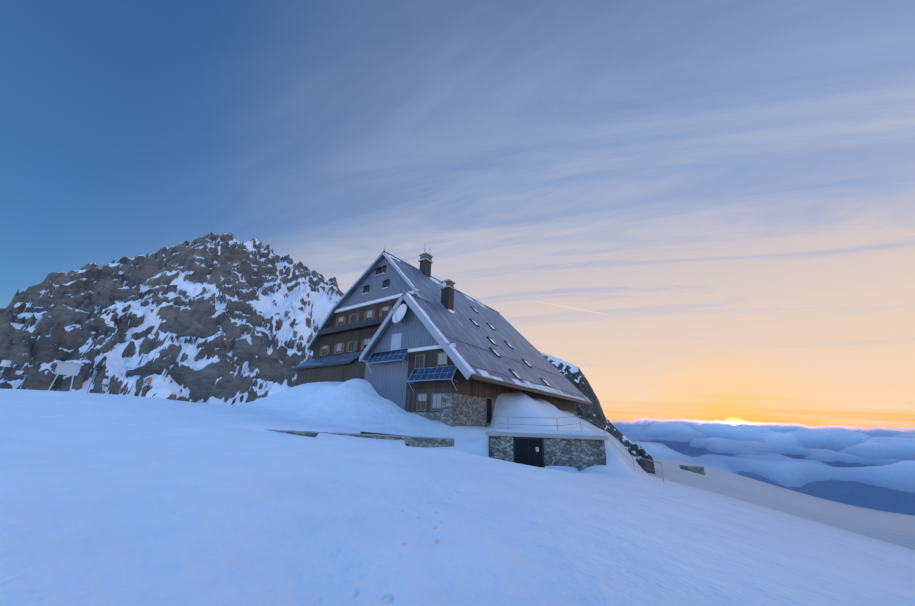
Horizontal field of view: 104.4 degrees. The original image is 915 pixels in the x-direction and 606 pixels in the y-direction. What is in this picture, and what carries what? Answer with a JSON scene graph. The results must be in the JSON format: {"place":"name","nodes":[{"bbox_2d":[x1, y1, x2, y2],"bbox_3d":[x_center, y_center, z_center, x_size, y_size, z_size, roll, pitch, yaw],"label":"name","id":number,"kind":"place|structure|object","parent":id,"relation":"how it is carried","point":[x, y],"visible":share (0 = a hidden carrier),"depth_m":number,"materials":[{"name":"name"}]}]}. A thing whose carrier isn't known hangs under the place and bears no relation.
{"place":"outdoors","nodes":[
{"label":"outdoors","id":0,"kind":"place"},
{"bbox_2d":[0,232,343,405],"bbox_3d":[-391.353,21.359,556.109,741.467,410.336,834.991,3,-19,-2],"label":"mountain rock","id":1,"kind":"object","parent":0,"point":[226,319],"visible":0.46,"depth_m":420.98,"materials":[{"name":"grey stone"}]},
{"bbox_2d":[0,379,914,605],"bbox_3d":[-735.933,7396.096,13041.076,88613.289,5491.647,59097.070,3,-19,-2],"label":"snowy terrain","id":2,"kind":"structure","parent":0,"point":[114,500],"depth_m":6.48,"materials":[{"name":"white snow"}]},
{"bbox_2d":[0,360,127,394],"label":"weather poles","id":3,"kind":"object","parent":2,"relation":"on","point":[5,363],"visible":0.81,"depth_m":32.75,"materials":[{"name":"silver metal"}]},
{"bbox_2d":[48,361,83,391],"bbox_3d":[-34.472,6.646,31.076,1.442,2.776,1.700,-15,-25,40],"label":"sign","id":4,"kind":"object","parent":2,"relation":"on","point":[72,369],"visible":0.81,"depth_m":30.98,"materials":[{"name":"grey"}]},
{"bbox_2d":[145,378,151,395],"bbox_3d":[-29.078,8.085,33.220,0.320,2.000,0.060,3,-19,-2],"label":"marker pole","id":5,"kind":"object","parent":2,"relation":"on","point":[149,381],"visible":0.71,"depth_m":33.40,"materials":[{"name":"orange metal"}]},
{"bbox_2d":[265,429,453,447],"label":"retaining wall","id":6,"kind":"structure","parent":2,"relation":"on","point":[418,441],"depth_m":23.47,"materials":[{"name":"stone"}]},
{"bbox_2d":[360,432,402,435],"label":"timber beam","id":7,"kind":"structure","parent":6,"relation":"on","point":[377,433],"depth_m":23.73,"materials":[{"name":"brown wood"}]},
{"bbox_2d":[292,244,592,426],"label":"hut","id":8,"kind":"object","parent":2,"relation":"on","point":[420,341],"visible":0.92,"depth_m":42.69,"materials":[{"name":"metal"}]},
{"bbox_2d":[319,265,492,423],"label":"windows","id":9,"kind":"structure","parent":8,"relation":"in","point":[442,358],"depth_m":38.73,"materials":[{"name":"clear glass"}]},
{"bbox_2d":[485,431,607,471],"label":"stone outbuilding","id":10,"kind":"structure","parent":2,"relation":"on","point":[579,453],"depth_m":22.86,"materials":[{"name":"stone"}]},
{"bbox_2d":[495,391,663,481],"bbox_3d":[8.017,10.951,32.038,10.997,7.786,15.902,3,-19,-2],"label":"railing","id":11,"kind":"object","parent":2,"relation":"on","point":[594,430],"visible":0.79,"depth_m":26.41,"materials":[{"name":"silver metal"}]},
{"bbox_2d":[540,352,654,473],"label":"crag rock","id":12,"kind":"object","parent":2,"relation":"on","point":[574,376],"visible":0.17,"depth_m":75.66,"materials":[{"name":"grey stone"}]},
{"bbox_2d":[679,465,704,474],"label":"stone wall","id":13,"kind":"structure","parent":2,"relation":"on","point":[696,469],"depth_m":92.23,"materials":[{"name":"grey stone"}]},
{"bbox_2d":[0,0,914,427],"label":"sky","id":14,"kind":"structure","parent":0,"point":[730,183],"materials":[{"name":"blue"}]},
{"bbox_2d":[536,301,607,314],"bbox_3d":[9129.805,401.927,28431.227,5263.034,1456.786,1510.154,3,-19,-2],"label":"contrail","id":15,"kind":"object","parent":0,"point":[574,308],"depth_m":28360.59,"materials":[{"name":"white"}]},
{"bbox_2d":[610,418,914,515],"bbox_3d":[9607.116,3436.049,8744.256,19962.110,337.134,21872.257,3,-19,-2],"label":"cloud","id":16,"kind":"structure","parent":0,"point":[873,467],"depth_m":732.06,"materials":[{"name":"white"}]}
]}

